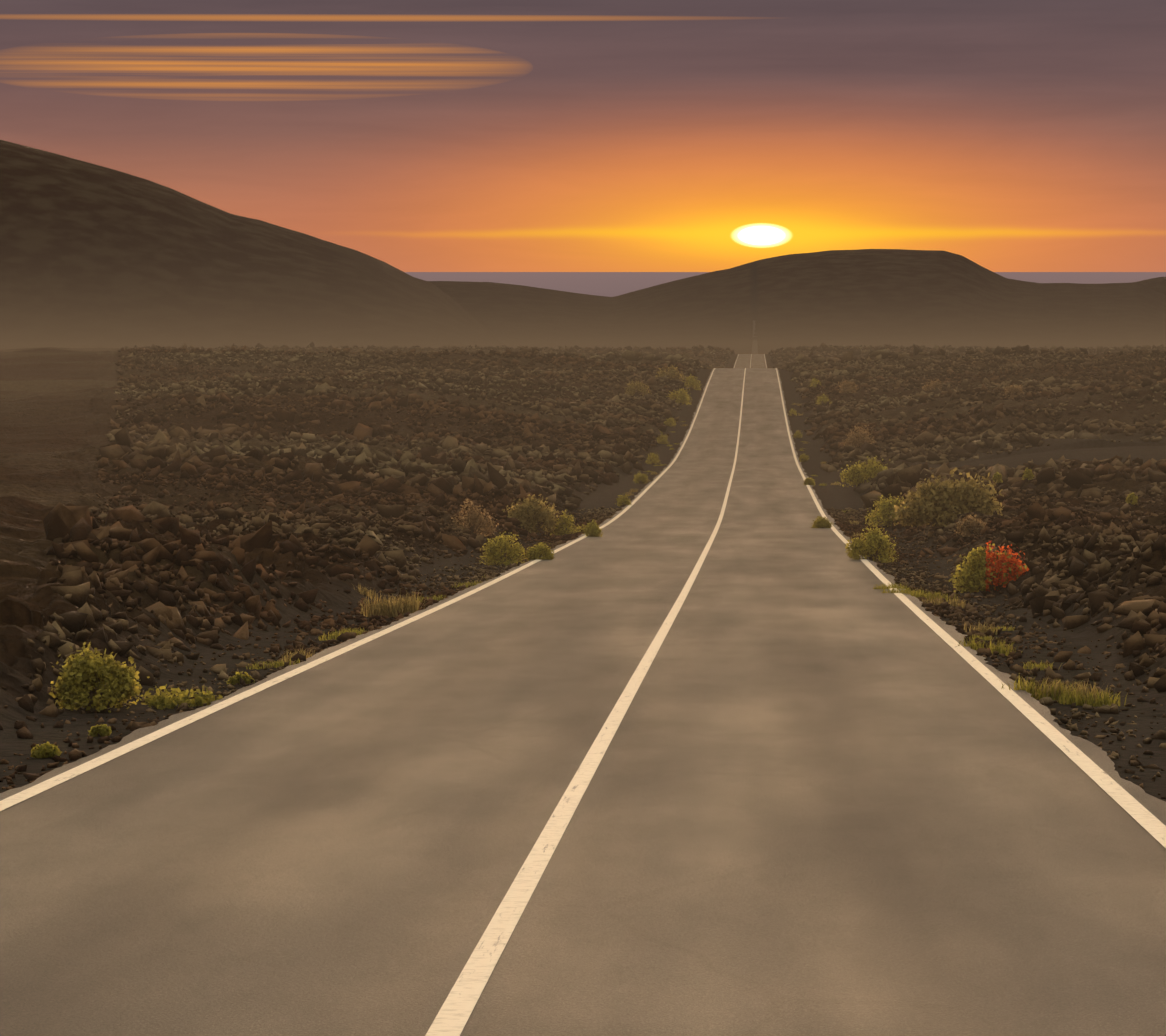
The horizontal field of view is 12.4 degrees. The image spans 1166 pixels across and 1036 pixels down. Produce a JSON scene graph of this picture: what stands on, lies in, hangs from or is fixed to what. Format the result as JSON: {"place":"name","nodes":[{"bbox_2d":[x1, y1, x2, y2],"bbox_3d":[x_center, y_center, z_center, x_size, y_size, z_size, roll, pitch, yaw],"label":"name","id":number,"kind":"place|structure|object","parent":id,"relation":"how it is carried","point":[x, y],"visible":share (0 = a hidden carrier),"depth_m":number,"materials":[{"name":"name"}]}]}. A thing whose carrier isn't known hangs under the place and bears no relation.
{"place":"outdoors","nodes":[
{"label":"outdoors","id":0,"kind":"place"},
{"bbox_2d":[0,320,1165,1035],"bbox_3d":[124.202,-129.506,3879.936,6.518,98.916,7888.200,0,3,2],"label":"road","id":1,"kind":"structure","parent":0,"point":[830,790],"depth_m":26.56,"materials":[{"name":"grey asphalt"}]},
{"bbox_2d":[0,345,752,810],"bbox_3d":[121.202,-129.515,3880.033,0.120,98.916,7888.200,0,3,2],"label":"road line","id":2,"kind":"object","parent":1,"relation":"on","point":[58,779],"visible":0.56,"depth_m":41.08,"materials":[{"name":"paint"}]},
{"bbox_2d":[425,354,751,1035],"bbox_3d":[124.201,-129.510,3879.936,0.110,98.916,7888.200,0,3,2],"label":"road line","id":3,"kind":"object","parent":1,"relation":"on","point":[456,1010],"visible":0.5,"depth_m":24.40,"materials":[{"name":"paint"}]},
{"bbox_2d":[757,351,1165,847],"bbox_3d":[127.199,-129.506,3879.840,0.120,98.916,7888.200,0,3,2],"label":"road line","id":4,"kind":"object","parent":1,"relation":"on","point":[1144,817],"visible":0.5,"depth_m":37.02,"materials":[{"name":"paint"}]},
{"bbox_2d":[0,140,1165,801],"bbox_3d":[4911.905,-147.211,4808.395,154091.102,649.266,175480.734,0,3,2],"label":"ground","id":5,"kind":"structure","parent":0,"point":[100,266],"depth_m":5796.24,"materials":[{"name":"brown soil"}]},
{"bbox_2d":[30,741,61,757],"bbox_3d":[-3.503,1.537,34.960,0.207,0.153,0.209,0,3,2],"label":"ground cover plant","id":6,"kind":"object","parent":5,"relation":"on","point":[47,749],"visible":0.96,"depth_m":34.91,"materials":[{"name":"green plant"}]},
{"bbox_2d":[49,642,149,712],"bbox_3d":[-3.820,1.260,41.804,0.702,0.589,0.730,-2,3,-34],"label":"shrub","id":7,"kind":"object","parent":5,"relation":"on","point":[87,676],"visible":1,"depth_m":41.70,"materials":[{"name":"green plant"}]},
{"bbox_2d":[88,724,111,736],"bbox_3d":[-3.390,1.515,37.637,0.160,0.134,0.166,1,3,18],"label":"ground cover plant","id":8,"kind":"object","parent":5,"relation":"on","point":[101,730],"visible":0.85,"depth_m":37.60,"materials":[{"name":"green plant"}]},
{"bbox_2d":[141,684,222,709],"bbox_3d":[-3.155,1.428,42.065,0.660,0.214,0.735,0,3,2],"label":"ground cover plant","id":9,"kind":"object","parent":5,"relation":"on","point":[161,701],"visible":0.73,"depth_m":41.97,"materials":[{"name":"green plant"}]},
{"bbox_2d":[226,671,254,684],"bbox_3d":[-2.955,1.403,46.291,0.244,0.168,0.261,-2,3,-34],"label":"ground cover plant","id":10,"kind":"object","parent":5,"relation":"on","point":[234,679],"visible":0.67,"depth_m":46.22,"materials":[{"name":"green plant"}]},
{"bbox_2d":[451,499,499,536],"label":"shrub","id":11,"kind":"object","parent":5,"relation":"on","point":[477,519],"visible":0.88,"depth_m":116.57,"materials":[{"name":"brown plant"}]},
{"bbox_2d":[479,532,528,565],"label":"shrub","id":12,"kind":"object","parent":5,"relation":"on","point":[509,554],"visible":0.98,"depth_m":98.96,"materials":[{"name":"green plant"}]},
{"bbox_2d":[502,494,564,533],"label":"shrub","id":13,"kind":"object","parent":5,"relation":"on","point":[528,514],"visible":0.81,"depth_m":132.57,"materials":[{"name":"green plant"}]},
{"bbox_2d":[524,542,554,560],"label":"shrub","id":14,"kind":"object","parent":5,"relation":"on","point":[539,551],"visible":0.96,"depth_m":99.08,"materials":[{"name":"green plant"}]},
{"bbox_2d":[550,509,583,535],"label":"shrub","id":15,"kind":"object","parent":5,"relation":"on","point":[564,529],"visible":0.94,"depth_m":133.26,"materials":[{"name":"green plant"}]},
{"bbox_2d":[0,492,1165,798],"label":"shoulder stones","id":16,"kind":"object","parent":5,"relation":"on","point":[944,608],"visible":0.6,"depth_m":59.33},
{"bbox_2d":[15,467,1165,721],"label":"lava rocks","id":17,"kind":"object","parent":5,"relation":"on","point":[1143,613],"visible":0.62,"depth_m":72.19,"materials":[{"name":"brown stone"}]},
{"bbox_2d":[582,519,602,536],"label":"shrub","id":18,"kind":"object","parent":5,"relation":"on","point":[592,528],"visible":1,"depth_m":125.50,"materials":[{"name":"green plant"}]},
{"bbox_2d":[43,445,1161,634],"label":"lava rocks","id":19,"kind":"object","parent":5,"relation":"on","point":[61,520],"visible":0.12,"depth_m":96.22,"materials":[{"name":"brown stone"}]},
{"bbox_2d":[615,493,631,506],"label":"shrub","id":20,"kind":"object","parent":5,"relation":"on","point":[623,501],"visible":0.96,"depth_m":172.27,"materials":[{"name":"green plant"}]},
{"bbox_2d":[95,346,1165,520],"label":"lava rocks","id":21,"kind":"object","parent":5,"relation":"on","point":[477,473],"visible":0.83,"depth_m":280.27,"materials":[{"name":"brown stone"}]},
{"bbox_2d":[625,380,649,395],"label":"shrub","id":22,"kind":"object","parent":5,"relation":"on","point":[636,389],"visible":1,"depth_m":389.09,"materials":[{"name":"brown plant"}]},
{"bbox_2d":[633,472,649,483],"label":"shrub","id":23,"kind":"object","parent":5,"relation":"on","point":[640,477],"visible":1,"depth_m":212.83,"materials":[{"name":"green plant"}]},
{"bbox_2d":[125,341,1165,368],"bbox_3d":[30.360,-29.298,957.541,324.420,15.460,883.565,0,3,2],"label":"lava rocks","id":24,"kind":"object","parent":5,"relation":"on","point":[788,353],"visible":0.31,"depth_m":1132.11,"materials":[{"name":"brown stone"}]},
{"bbox_2d":[645,453,659,464],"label":"shrub","id":25,"kind":"object","parent":5,"relation":"on","point":[655,458],"visible":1,"depth_m":261.09,"materials":[{"name":"green plant"}]},
{"bbox_2d":[656,434,667,443],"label":"shrub","id":26,"kind":"object","parent":5,"relation":"on","point":[662,440],"visible":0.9,"depth_m":303.33,"materials":[{"name":"green plant"}]},
{"bbox_2d":[655,366,685,381],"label":"shrub","id":27,"kind":"object","parent":5,"relation":"on","point":[672,373],"visible":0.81,"depth_m":430.72,"materials":[{"name":"brown plant"}]},
{"bbox_2d":[664,418,676,426],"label":"shrub","id":28,"kind":"object","parent":5,"relation":"on","point":[670,424],"visible":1,"depth_m":339.06,"materials":[{"name":"green plant"}]},
{"bbox_2d":[667,386,691,405],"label":"shrub","id":29,"kind":"object","parent":5,"relation":"on","point":[682,398],"visible":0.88,"depth_m":384.55,"materials":[{"name":"green plant"}]},
{"bbox_2d":[246,399,1127,706],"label":"green grass tufts","id":30,"kind":"object","parent":5,"relation":"on","point":[1078,699],"visible":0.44,"depth_m":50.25,"materials":[{"name":"green plant"}]},
{"bbox_2d":[683,374,701,389],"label":"shrub","id":31,"kind":"object","parent":5,"relation":"on","point":[692,383],"visible":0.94,"depth_m":430.70,"materials":[{"name":"green plant"}]},
{"bbox_2d":[789,409,796,415],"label":"shrub","id":32,"kind":"object","parent":5,"relation":"on","point":[792,412],"visible":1,"depth_m":362.52,"materials":[{"name":"green plant"}]},
{"bbox_2d":[794,431,801,437],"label":"shrub","id":33,"kind":"object","parent":5,"relation":"on","point":[797,434],"visible":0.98,"depth_m":313.98,"materials":[{"name":"green plant"}]},
{"bbox_2d":[799,453,808,461],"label":"shrub","id":34,"kind":"object","parent":5,"relation":"on","point":[803,458],"visible":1,"depth_m":264.01,"materials":[{"name":"brown plant"}]},
{"bbox_2d":[803,477,815,485],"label":"shrub","id":35,"kind":"object","parent":5,"relation":"on","point":[808,481],"visible":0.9,"depth_m":205.38,"materials":[{"name":"green plant"}]},
{"bbox_2d":[810,378,820,386],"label":"shrub","id":36,"kind":"object","parent":5,"relation":"on","point":[814,381],"visible":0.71,"depth_m":413.98,"materials":[{"name":"brown plant"}]},
{"bbox_2d":[810,516,833,527],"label":"shrub","id":37,"kind":"object","parent":5,"relation":"on","point":[821,522],"visible":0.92,"depth_m":138.60,"materials":[{"name":"green plant"}]},
{"bbox_2d":[815,394,831,404],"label":"shrub","id":38,"kind":"object","parent":5,"relation":"on","point":[821,400],"visible":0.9,"depth_m":367.86,"materials":[{"name":"green plant"}]},
{"bbox_2d":[838,380,858,393],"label":"shrub","id":39,"kind":"object","parent":5,"relation":"on","point":[849,387],"visible":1,"depth_m":388.22,"materials":[{"name":"brown plant"}]},
{"bbox_2d":[837,423,874,447],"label":"shrub","id":40,"kind":"object","parent":5,"relation":"on","point":[851,438],"visible":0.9,"depth_m":259.55,"materials":[{"name":"brown plant"}]},
{"bbox_2d":[837,456,889,486],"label":"shrub","id":41,"kind":"object","parent":5,"relation":"on","point":[856,474],"visible":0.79,"depth_m":196.44,"materials":[{"name":"green plant"}]},
{"bbox_2d":[845,522,898,562],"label":"shrub","id":42,"kind":"object","parent":5,"relation":"on","point":[858,550],"visible":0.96,"depth_m":99.43,"materials":[{"name":"green plant"}]},
{"bbox_2d":[864,494,906,526],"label":"shrub","id":43,"kind":"object","parent":5,"relation":"on","point":[886,509],"visible":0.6,"depth_m":143.57,"materials":[{"name":"green plant"}]},
{"bbox_2d":[922,379,941,390],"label":"shrub","id":44,"kind":"object","parent":5,"relation":"on","point":[934,384],"visible":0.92,"depth_m":386.49,"materials":[{"name":"brown plant"}]},
{"bbox_2d":[889,468,1005,527],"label":"shrub","id":45,"kind":"object","parent":5,"relation":"on","point":[931,504],"visible":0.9,"depth_m":119.08,"materials":[{"name":"green plant"}]},
{"bbox_2d":[954,512,986,536],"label":"shrub","id":46,"kind":"object","parent":5,"relation":"on","point":[967,526],"visible":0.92,"depth_m":107.72,"materials":[{"name":"brown plant"}]},
{"bbox_2d":[948,541,1028,593],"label":"red flower shrub","id":47,"kind":"object","parent":5,"relation":"on","point":[984,571],"visible":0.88,"depth_m":78.25,"materials":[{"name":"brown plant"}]},
{"bbox_2d":[991,471,1002,483],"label":"shrub","id":48,"kind":"object","parent":5,"relation":"on","point":[997,476],"visible":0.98,"depth_m":156.62,"materials":[{"name":"plant"}]},
{"bbox_2d":[1001,383,1023,395],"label":"shrub","id":49,"kind":"object","parent":5,"relation":"on","point":[1015,390],"visible":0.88,"depth_m":317.92,"materials":[{"name":"brown plant"}]},
{"bbox_2d":[1022,467,1033,480],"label":"shrub","id":50,"kind":"object","parent":5,"relation":"on","point":[1028,474],"visible":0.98,"depth_m":155.53,"materials":[{"name":"green plant"}]},
{"bbox_2d":[1126,493,1137,506],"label":"shrub","id":51,"kind":"object","parent":5,"relation":"on","point":[1132,499],"visible":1,"depth_m":126.47,"materials":[{"name":"plant"}]},
{"bbox_2d":[0,0,1165,271],"label":"sky","id":52,"kind":"structure","parent":0,"point":[406,135],"materials":[{"name":"orange"}]},
{"bbox_2d":[405,272,1165,296],"bbox_3d":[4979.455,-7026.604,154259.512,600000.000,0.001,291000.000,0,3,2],"label":"sea","id":53,"kind":"structure","parent":0,"point":[610,284],"depth_m":78714.00,"materials":[{"name":"grey liquid"}]}
]}

